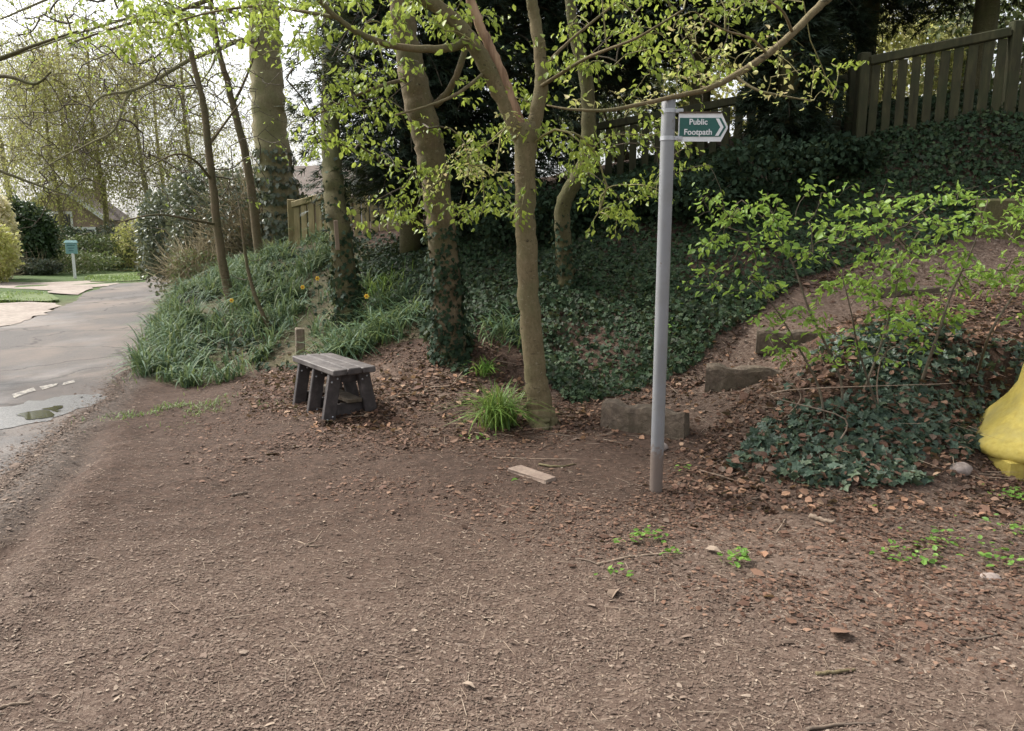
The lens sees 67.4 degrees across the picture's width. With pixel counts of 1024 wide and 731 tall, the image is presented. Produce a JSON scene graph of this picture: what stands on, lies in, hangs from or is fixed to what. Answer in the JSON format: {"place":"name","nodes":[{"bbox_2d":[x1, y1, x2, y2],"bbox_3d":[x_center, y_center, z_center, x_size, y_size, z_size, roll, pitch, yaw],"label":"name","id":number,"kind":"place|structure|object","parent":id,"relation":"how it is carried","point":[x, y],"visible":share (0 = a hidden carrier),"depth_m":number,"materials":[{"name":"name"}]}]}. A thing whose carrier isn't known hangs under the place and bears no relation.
{"place":"outdoors","nodes":[
{"label":"outdoors","id":0,"kind":"place"},
{"bbox_2d":[0,302,61,325],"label":"driveway","id":1,"kind":"structure","parent":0,"point":[14,313],"depth_m":15.19,"materials":[{"name":"beige concrete"}]},
{"bbox_2d":[0,280,117,294],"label":"driveway","id":2,"kind":"structure","parent":0,"point":[68,287],"depth_m":22.14,"materials":[{"name":"beige concrete"}]},
{"bbox_2d":[0,276,169,476],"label":"road","id":3,"kind":"structure","parent":0,"point":[61,345],"depth_m":10.10,"materials":[{"name":"grey asphalt"}]},
{"bbox_2d":[0,393,106,428],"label":"wet gutter","id":4,"kind":"object","parent":3,"relation":"on","point":[9,417],"visible":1,"depth_m":6.70,"materials":[{"name":"water"},{"name":"wet asphalt"}]},
{"bbox_2d":[17,410,53,418],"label":"puddle","id":5,"kind":"object","parent":4,"relation":"on","point":[37,414],"visible":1,"depth_m":6.42,"materials":[{"name":"liquid"}]},
{"bbox_2d":[0,105,1023,730],"bbox_3d":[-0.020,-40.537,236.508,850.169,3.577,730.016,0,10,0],"label":"ground","id":6,"kind":"structure","parent":0,"point":[150,451],"depth_m":3.72,"materials":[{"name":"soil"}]},
{"bbox_2d":[0,221,29,282],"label":"golden shrub","id":7,"kind":"object","parent":6,"relation":"on","point":[8,250],"visible":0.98,"depth_m":23.85,"materials":[{"name":"yellow plant"}]},
{"bbox_2d":[0,189,34,278],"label":"blossom shrub","id":8,"kind":"object","parent":6,"relation":"on","point":[7,218],"visible":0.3,"depth_m":25.64,"materials":[{"name":"plant"}]},
{"bbox_2d":[0,27,37,195],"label":"garden tree","id":9,"kind":"object","parent":6,"relation":"on","point":[11,110],"visible":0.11,"depth_m":51.10,"materials":[{"name":"green plant"}]},
{"bbox_2d":[0,292,58,300],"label":"grass verge","id":10,"kind":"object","parent":6,"relation":"on","point":[42,297],"depth_m":18.39,"materials":[{"name":"green plant"}]},
{"bbox_2d":[1,194,61,259],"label":"evergreen shrub","id":11,"kind":"object","parent":6,"relation":"on","point":[42,232],"visible":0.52,"depth_m":29.18,"materials":[{"name":"green plant"}]},
{"bbox_2d":[13,249,64,274],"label":"garden bush","id":12,"kind":"object","parent":6,"relation":"on","point":[39,266],"visible":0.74,"depth_m":28.53,"materials":[{"name":"green plant"}]},
{"bbox_2d":[0,0,85,205],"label":"garden tree","id":13,"kind":"object","parent":6,"relation":"on","point":[5,64],"visible":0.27,"depth_m":42.55,"materials":[{"name":"green plant"}]},
{"bbox_2d":[0,0,125,235],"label":"bare tree","id":14,"kind":"object","parent":6,"relation":"on","point":[13,53],"visible":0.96,"depth_m":8.29,"materials":[{"name":"brown plant"}]},
{"bbox_2d":[0,30,132,242],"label":"garden tree","id":15,"kind":"object","parent":6,"relation":"on","point":[52,178],"visible":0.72,"depth_m":35.67,"materials":[{"name":"green plant"}]},
{"bbox_2d":[0,0,139,188],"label":"garden tree","id":16,"kind":"object","parent":6,"relation":"on","point":[56,67],"visible":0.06,"depth_m":58.62,"materials":[{"name":"green plant"}]},
{"bbox_2d":[64,240,77,277],"bbox_3d":[-15.155,-3.657,26.491,0.460,1.303,0.100,0,10,0],"label":"notice board","id":17,"kind":"object","parent":6,"relation":"on","point":[71,247],"visible":1,"depth_m":26.41,"materials":[{"name":"teal metal"}]},
{"bbox_2d":[0,299,160,538],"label":"grit","id":18,"kind":"object","parent":6,"relation":"on","point":[40,452],"visible":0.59,"depth_m":5.73,"materials":[{"name":"gravel"},{"name":"soil"}]},
{"bbox_2d":[56,223,104,268],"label":"garden bush","id":19,"kind":"object","parent":6,"relation":"on","point":[70,233],"visible":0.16,"depth_m":33.35,"materials":[{"name":"green plant"}]},
{"bbox_2d":[28,179,133,248],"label":"house","id":20,"kind":"structure","parent":6,"relation":"on","point":[93,220],"depth_m":48.52,"materials":[{"name":"brick"}]},
{"bbox_2d":[52,246,124,273],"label":"garden bush","id":21,"kind":"object","parent":6,"relation":"on","point":[92,258],"visible":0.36,"depth_m":30.56,"materials":[{"name":"green plant"}]},
{"bbox_2d":[2,0,183,236],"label":"garden tree","id":22,"kind":"object","parent":6,"relation":"on","point":[106,213],"visible":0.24,"depth_m":37.53,"materials":[{"name":"green plant"}]},
{"bbox_2d":[58,232,139,270],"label":"garden bush","id":23,"kind":"object","parent":6,"relation":"on","point":[100,239],"visible":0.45,"depth_m":32.33,"materials":[{"name":"green plant"}]},
{"bbox_2d":[85,271,146,281],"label":"grass","id":24,"kind":"structure","parent":6,"relation":"on","point":[101,277],"depth_m":25.78,"materials":[{"name":"green plant"}]},
{"bbox_2d":[92,220,143,267],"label":"garden bush","id":25,"kind":"object","parent":6,"relation":"on","point":[104,230],"visible":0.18,"depth_m":35.27,"materials":[{"name":"green plant"}]},
{"bbox_2d":[29,2,233,223],"bbox_3d":[-17.748,-10.891,36.764,9.604,12.375,9.341,0,10,0],"label":"garden tree","id":26,"kind":"object","parent":6,"relation":"on","point":[128,150],"visible":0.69,"depth_m":35.88,"materials":[{"name":"green plant"}]},
{"bbox_2d":[110,216,177,270],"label":"garden bush","id":27,"kind":"object","parent":6,"relation":"on","point":[122,238],"visible":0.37,"depth_m":32.19,"materials":[{"name":"yellow plant"}]},
{"bbox_2d":[0,0,308,249],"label":"tall tree","id":28,"kind":"object","parent":6,"relation":"on","point":[268,98],"visible":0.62,"depth_m":14.02,"materials":[{"name":"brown plant"}]},
{"bbox_2d":[80,31,230,193],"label":"garden tree","id":29,"kind":"object","parent":6,"relation":"on","point":[164,119],"visible":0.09,"depth_m":57.48,"materials":[{"name":"green plant"}]},
{"bbox_2d":[115,181,207,297],"bbox_3d":[-7.540,-2.866,17.772,2.765,2.761,2.890,-9,13,-43],"label":"holly bush","id":30,"kind":"object","parent":6,"relation":"on","point":[148,244],"visible":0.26,"depth_m":17.20,"materials":[{"name":"green plant"}]},
{"bbox_2d":[89,0,254,236],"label":"garden tree","id":31,"kind":"object","parent":6,"relation":"on","point":[197,110],"visible":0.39,"depth_m":37.33,"materials":[{"name":"green plant"}]},
{"bbox_2d":[71,389,290,432],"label":"grass","id":32,"kind":"structure","parent":6,"relation":"on","point":[176,403],"depth_m":6.75,"materials":[{"name":"green plant"}]},
{"bbox_2d":[88,11,291,299],"bbox_3d":[-4.395,-2.819,10.609,3.180,3.982,2.075,0,10,0],"label":"thin tree","id":33,"kind":"object","parent":6,"relation":"on","point":[218,232],"visible":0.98,"depth_m":10.63,"materials":[{"name":"brown plant"}]},
{"bbox_2d":[132,224,248,293],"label":"twiggy bush","id":34,"kind":"object","parent":6,"relation":"on","point":[195,262],"visible":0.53,"depth_m":14.43,"materials":[{"name":"brown plant"}]},
{"bbox_2d":[149,157,262,274],"bbox_3d":[-6.157,-3.124,16.296,2.898,3.098,2.773,-8,13,-41],"label":"holly bush","id":35,"kind":"object","parent":6,"relation":"on","point":[179,227],"visible":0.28,"depth_m":15.63,"materials":[{"name":"green plant"}]},
{"bbox_2d":[183,1,304,259],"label":"thin tree","id":36,"kind":"object","parent":6,"relation":"on","point":[254,209],"visible":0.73,"depth_m":12.54,"materials":[{"name":"brown plant"}]},
{"bbox_2d":[171,149,323,263],"bbox_3d":[-5.089,-3.080,15.169,3.211,2.695,2.718,0,10,0],"label":"twiggy bush","id":37,"kind":"object","parent":6,"relation":"on","point":[231,229],"visible":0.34,"depth_m":14.85,"materials":[{"name":"brown plant"}]},
{"bbox_2d":[224,197,276,330],"bbox_3d":[-3.190,-1.203,9.473,0.451,1.723,0.604,-7,12,-37],"label":"thin tree","id":38,"kind":"object","parent":6,"relation":"on","point":[259,307],"visible":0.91,"depth_m":9.35,"materials":[{"name":"brown plant"}]},
{"bbox_2d":[93,223,428,387],"bbox_3d":[-4.331,-1.570,12.806,4.151,1.914,12.819,-3,10,-19],"label":"daffodil","id":39,"kind":"object","parent":6,"relation":"on","point":[143,366],"depth_m":9.61,"materials":[{"name":"green plant"}]},
{"bbox_2d":[213,70,321,167],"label":"garden tree","id":40,"kind":"object","parent":6,"relation":"on","point":[291,144],"visible":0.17,"depth_m":45.59,"materials":[{"name":"green plant"}]},
{"bbox_2d":[148,229,428,372],"bbox_3d":[-3.214,-1.191,11.196,3.756,1.610,9.230,-4,10,-20],"label":"ivy ground cover","id":41,"kind":"object","parent":6,"relation":"on","point":[357,245],"visible":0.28,"depth_m":10.06,"materials":[{"name":"green plant"}]},
{"bbox_2d":[53,0,530,364],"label":"ivied tree","id":42,"kind":"object","parent":6,"relation":"on","point":[448,320],"visible":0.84,"depth_m":6.74,"materials":[{"name":"green plant"}]},
{"bbox_2d":[295,327,304,354],"bbox_3d":[-2.361,-0.209,8.570,0.110,0.433,0.102,-4,10,-21],"label":"stake","id":43,"kind":"object","parent":6,"relation":"on","point":[299,332],"visible":0.52,"depth_m":8.52,"materials":[{"name":"brown wood"}]},
{"bbox_2d":[208,71,423,226],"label":"house","id":44,"kind":"structure","parent":6,"relation":"on","point":[308,169],"depth_m":18.50,"materials":[{"name":"brick"}]},
{"bbox_2d":[258,1,386,330],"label":"mossy tree","id":45,"kind":"object","parent":6,"relation":"on","point":[343,282],"visible":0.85,"depth_m":8.78,"materials":[{"name":"green plant"}]},
{"bbox_2d":[292,353,376,421],"bbox_3d":[-1.527,0.186,6.568,0.492,0.469,0.929,-7,12,-35],"label":"bench","id":46,"kind":"object","parent":6,"relation":"on","point":[336,370],"visible":0.88,"depth_m":6.39,"materials":[{"name":"grey wood"}]},
{"bbox_2d":[278,312,396,363],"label":"grass tuft","id":47,"kind":"object","parent":6,"relation":"on","point":[349,348],"visible":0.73,"depth_m":7.81,"materials":[{"name":"green plant"}]},
{"bbox_2d":[359,257,412,304],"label":"grass tuft","id":48,"kind":"object","parent":6,"relation":"on","point":[384,278],"visible":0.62,"depth_m":9.32,"materials":[{"name":"green plant"}]},
{"bbox_2d":[287,172,487,246],"bbox_3d":[-2.084,-2.061,12.260,3.738,2.174,0.401,4,10,21],"label":"garden fence","id":49,"kind":"object","parent":6,"relation":"on","point":[293,208],"visible":0.09,"depth_m":12.64,"materials":[{"name":"brown wood"}]},
{"bbox_2d":[356,282,429,343],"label":"grass tuft","id":50,"kind":"object","parent":6,"relation":"on","point":[401,317],"visible":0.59,"depth_m":8.07,"materials":[{"name":"green plant"}]},
{"bbox_2d":[267,0,541,253],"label":"conifer","id":51,"kind":"object","parent":6,"relation":"on","point":[409,239],"visible":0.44,"depth_m":9.59,"materials":[{"name":"green plant"}]},
{"bbox_2d":[83,0,868,429],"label":"forked tree","id":52,"kind":"object","parent":6,"relation":"on","point":[485,58],"visible":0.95,"depth_m":5.66,"materials":[{"name":"green plant"}]},
{"bbox_2d":[460,356,504,378],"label":"grass tuft","id":53,"kind":"object","parent":6,"relation":"on","point":[485,367],"visible":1,"depth_m":6.92,"materials":[{"name":"green plant"}]},
{"bbox_2d":[369,0,609,246],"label":"conifer","id":54,"kind":"object","parent":6,"relation":"on","point":[526,58],"visible":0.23,"depth_m":10.12,"materials":[{"name":"green plant"}]},
{"bbox_2d":[440,377,551,434],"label":"grass tuft","id":55,"kind":"object","parent":6,"relation":"on","point":[502,413],"visible":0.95,"depth_m":5.99,"materials":[{"name":"green plant"}]},
{"bbox_2d":[469,304,545,353],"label":"grass tuft","id":56,"kind":"object","parent":6,"relation":"on","point":[496,328],"visible":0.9,"depth_m":7.47,"materials":[{"name":"green plant"}]},
{"bbox_2d":[0,134,1021,730],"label":"pale chips","id":57,"kind":"object","parent":6,"relation":"on","point":[482,638],"visible":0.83,"depth_m":2.82,"materials":[{"name":"beige wood"}]},
{"bbox_2d":[462,181,599,248],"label":"shade shrub","id":58,"kind":"object","parent":6,"relation":"on","point":[481,225],"visible":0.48,"depth_m":8.92,"materials":[{"name":"green plant"}]},
{"bbox_2d":[508,465,555,483],"bbox_3d":[0.127,0.692,4.865,0.117,0.041,0.370,-8,12,-38],"label":"flat slab","id":59,"kind":"object","parent":6,"relation":"on","point":[531,473],"depth_m":4.83,"materials":[{"name":"beige stone"}]},
{"bbox_2d":[105,393,1023,681],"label":"leaf litter","id":60,"kind":"object","parent":6,"relation":"on","point":[745,601],"visible":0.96,"depth_m":3.88,"materials":[{"name":"brown plant"}]},
{"bbox_2d":[509,0,691,122],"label":"conifer","id":61,"kind":"object","parent":6,"relation":"on","point":[610,83],"visible":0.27,"depth_m":11.18,"materials":[{"name":"green plant"}]},
{"bbox_2d":[510,0,691,169],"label":"garden tree","id":62,"kind":"object","parent":6,"relation":"on","point":[623,112],"visible":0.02,"depth_m":23.11,"materials":[{"name":"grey plant"}]},
{"bbox_2d":[223,229,1023,519],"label":"leaf litter","id":63,"kind":"object","parent":6,"relation":"on","point":[744,397],"visible":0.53,"depth_m":5.93,"materials":[{"name":"brown plant"}]},
{"bbox_2d":[552,172,705,221],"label":"shade shrub","id":64,"kind":"object","parent":6,"relation":"on","point":[582,192],"visible":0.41,"depth_m":8.84,"materials":[{"name":"green plant"}]},
{"bbox_2d":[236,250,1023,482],"bbox_3d":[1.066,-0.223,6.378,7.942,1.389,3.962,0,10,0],"label":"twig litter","id":65,"kind":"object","parent":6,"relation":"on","point":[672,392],"visible":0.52,"depth_m":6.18,"materials":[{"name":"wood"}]},
{"bbox_2d":[549,56,722,164],"bbox_3d":[2.148,-4.757,14.077,3.326,2.628,2.957,-8,12,-38],"label":"garden bush","id":66,"kind":"object","parent":6,"relation":"on","point":[626,128],"visible":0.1,"depth_m":13.60,"materials":[{"name":"green plant"}]},
{"bbox_2d":[597,552,685,564],"bbox_3d":[0.613,0.907,3.639,0.456,0.022,0.036,-3,10,-15],"label":"stick","id":67,"kind":"object","parent":6,"relation":"on","point":[617,559],"visible":0.94,"depth_m":3.63,"materials":[{"name":"brown wood"}]},
{"bbox_2d":[600,398,689,439],"bbox_3d":[0.973,0.431,5.665,0.692,0.301,0.116,7,12,37],"label":"step riser","id":68,"kind":"object","parent":6,"relation":"on","point":[620,415],"visible":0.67,"depth_m":5.65,"materials":[{"name":"grey stone"}]},
{"bbox_2d":[629,525,668,543],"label":"weed leaves","id":69,"kind":"object","parent":6,"relation":"on","point":[647,532],"visible":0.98,"depth_m":3.85,"materials":[{"name":"green plant"}]},
{"bbox_2d":[547,0,766,292],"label":"crooked tree","id":70,"kind":"object","parent":6,"relation":"on","point":[565,274],"visible":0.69,"depth_m":7.67,"materials":[{"name":"green plant"}]},
{"bbox_2d":[580,0,768,149],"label":"conifer","id":71,"kind":"object","parent":6,"relation":"on","point":[700,36],"visible":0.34,"depth_m":10.76,"materials":[{"name":"green plant"}]},
{"bbox_2d":[649,99,727,492],"bbox_3d":[1.007,-0.294,4.430,0.370,2.386,0.083,0,10,0],"label":"signpost","id":72,"kind":"object","parent":6,"relation":"on","point":[702,126],"visible":0.95,"depth_m":4.33,"materials":[{"name":"grey metal"}]},
{"bbox_2d":[546,0,832,120],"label":"overhanging tree","id":73,"kind":"object","parent":6,"relation":"on","point":[800,25],"visible":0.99,"depth_m":4.23,"materials":[{"name":"green plant"}]},
{"bbox_2d":[361,88,1023,403],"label":"ivy ground cover","id":74,"kind":"object","parent":6,"relation":"on","point":[481,292],"visible":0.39,"depth_m":8.21,"materials":[{"name":"green plant"}]},
{"bbox_2d":[632,170,779,221],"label":"shade shrub","id":75,"kind":"object","parent":6,"relation":"on","point":[710,184],"visible":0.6,"depth_m":8.50,"materials":[{"name":"green plant"}]},
{"bbox_2d":[574,68,855,176],"bbox_3d":[2.524,-2.678,10.261,3.711,2.108,0.165,5,11,27],"label":"picket fence","id":76,"kind":"object","parent":6,"relation":"on","point":[724,104],"visible":0.13,"depth_m":10.31,"materials":[{"name":"brown wood"}]},
{"bbox_2d":[717,546,750,567],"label":"weed leaves","id":77,"kind":"object","parent":6,"relation":"on","point":[742,552],"visible":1,"depth_m":3.56,"materials":[{"name":"green plant"}]},
{"bbox_2d":[637,25,845,136],"bbox_3d":[3.954,-5.089,13.350,3.732,2.587,2.608,0,10,0],"label":"garden bush","id":78,"kind":"object","parent":6,"relation":"on","point":[728,90],"visible":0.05,"depth_m":13.35,"materials":[{"name":"plant"}]},
{"bbox_2d":[705,363,786,391],"bbox_3d":[1.897,0.126,6.181,0.661,0.267,0.106,3,10,17],"label":"step riser","id":79,"kind":"object","parent":6,"relation":"on","point":[719,377],"visible":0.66,"depth_m":6.17,"materials":[{"name":"grey stone"}]},
{"bbox_2d":[707,133,839,205],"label":"shade shrub","id":80,"kind":"object","parent":6,"relation":"on","point":[775,150],"visible":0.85,"depth_m":8.45,"materials":[{"name":"green plant"}]},
{"bbox_2d":[727,0,854,174],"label":"conifer","id":81,"kind":"object","parent":6,"relation":"on","point":[783,116],"visible":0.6,"depth_m":8.83,"materials":[{"name":"green plant"}]},
{"bbox_2d":[755,327,831,353],"bbox_3d":[2.409,-0.200,6.587,0.611,0.237,0.106,2,10,14],"label":"step riser","id":82,"kind":"object","parent":6,"relation":"on","point":[761,335],"visible":0.55,"depth_m":6.57,"materials":[{"name":"stone"}]},
{"bbox_2d":[724,0,888,95],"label":"conifer","id":83,"kind":"object","parent":6,"relation":"on","point":[854,15],"visible":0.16,"depth_m":9.79,"materials":[{"name":"green plant"}]},
{"bbox_2d":[783,130,882,180],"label":"shade shrub","id":84,"kind":"object","parent":6,"relation":"on","point":[849,147],"visible":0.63,"depth_m":8.56,"materials":[{"name":"green plant"}]},
{"bbox_2d":[815,668,855,675],"bbox_3d":[1.136,1.075,2.695,0.150,0.019,0.016,-1,10,-8],"label":"stick","id":85,"kind":"object","parent":6,"relation":"on","point":[821,673],"visible":1,"depth_m":2.69,"materials":[{"name":"beige wood"}]},
{"bbox_2d":[805,722,874,730],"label":"stick","id":86,"kind":"object","parent":6,"relation":"on","point":[812,727],"visible":1,"depth_m":2.39,"materials":[{"name":"wood"}]},
{"bbox_2d":[677,170,1023,422],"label":"sapling shrub","id":87,"kind":"object","parent":6,"relation":"on","point":[844,281],"visible":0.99,"depth_m":5.22,"materials":[{"name":"green plant"}]},
{"bbox_2d":[770,383,953,438],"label":"dead stem","id":88,"kind":"object","parent":6,"relation":"on","point":[839,387],"visible":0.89,"depth_m":4.78,"materials":[{"name":"brown plant"}]},
{"bbox_2d":[721,309,1023,486],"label":"leaf litter","id":89,"kind":"object","parent":6,"relation":"on","point":[856,480],"visible":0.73,"depth_m":5.21,"materials":[{"name":"plant"}]},
{"bbox_2d":[725,313,1023,491],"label":"ivy ground cover","id":90,"kind":"object","parent":6,"relation":"on","point":[879,414],"visible":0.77,"depth_m":5.12,"materials":[{"name":"green plant"}]},
{"bbox_2d":[841,0,970,105],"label":"conifer","id":91,"kind":"object","parent":6,"relation":"on","point":[905,22],"visible":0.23,"depth_m":11.12,"materials":[{"name":"green plant"}]},
{"bbox_2d":[826,13,994,117],"bbox_3d":[6.109,-4.747,12.404,3.607,2.567,2.511,0,10,0],"label":"garden bush","id":92,"kind":"object","parent":6,"relation":"on","point":[900,39],"visible":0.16,"depth_m":11.80,"materials":[{"name":"green plant"}]},
{"bbox_2d":[871,284,964,297],"bbox_3d":[3.840,-0.698,7.288,0.812,0.138,0.106,1,10,7],"label":"step riser","id":93,"kind":"object","parent":6,"relation":"on","point":[929,290],"visible":0.43,"depth_m":7.26,"materials":[{"name":"brown wood"}]},
{"bbox_2d":[890,546,946,567],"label":"weed leaves","id":94,"kind":"object","parent":6,"relation":"on","point":[924,561],"visible":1,"depth_m":3.61,"materials":[{"name":"green plant"}]},
{"bbox_2d":[849,0,1011,100],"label":"garden tree","id":95,"kind":"object","parent":6,"relation":"on","point":[927,36],"visible":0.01,"depth_m":23.70,"materials":[{"name":"green plant"}]},
{"bbox_2d":[852,20,1023,137],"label":"picket fence","id":96,"kind":"object","parent":6,"relation":"on","point":[1007,69],"visible":0.55,"depth_m":8.71,"materials":[{"name":"brown wood"}]},
{"bbox_2d":[856,0,1023,90],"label":"conifer","id":97,"kind":"object","parent":6,"relation":"on","point":[986,15],"visible":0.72,"depth_m":10.49,"materials":[{"name":"green plant"}]},
{"bbox_2d":[888,526,1013,566],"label":"weed leaves","id":98,"kind":"object","parent":6,"relation":"on","point":[934,547],"visible":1,"depth_m":3.79,"materials":[{"name":"green plant"}]},
{"bbox_2d":[950,462,972,475],"bbox_3d":[2.759,0.643,4.729,0.139,0.093,0.109,-5,11,-28],"label":"rock","id":99,"kind":"object","parent":6,"relation":"on","point":[966,469],"visible":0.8,"depth_m":4.69,"materials":[{"name":"stone"}]},
{"bbox_2d":[908,0,1023,95],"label":"garden bush","id":100,"kind":"object","parent":6,"relation":"on","point":[960,30],"visible":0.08,"depth_m":11.70,"materials":[{"name":"green plant"}]},
{"bbox_2d":[975,198,1023,241],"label":"retaining wall","id":101,"kind":"structure","parent":6,"relation":"on","point":[996,207],"depth_m":7.92,"materials":[{"name":"stone"}]},
{"bbox_2d":[976,364,1023,480],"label":"yellow bin","id":102,"kind":"object","parent":6,"relation":"on","point":[1002,426],"visible":0.67,"depth_m":4.95,"materials":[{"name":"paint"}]},
{"bbox_2d":[977,541,1023,567],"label":"weed leaves","id":103,"kind":"object","parent":6,"relation":"on","point":[987,554],"visible":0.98,"depth_m":3.64,"materials":[{"name":"green plant"}]},
{"bbox_2d":[0,0,1023,234],"label":"sky","id":104,"kind":"structure","parent":0,"point":[288,29],"materials":[{"name":"white"}]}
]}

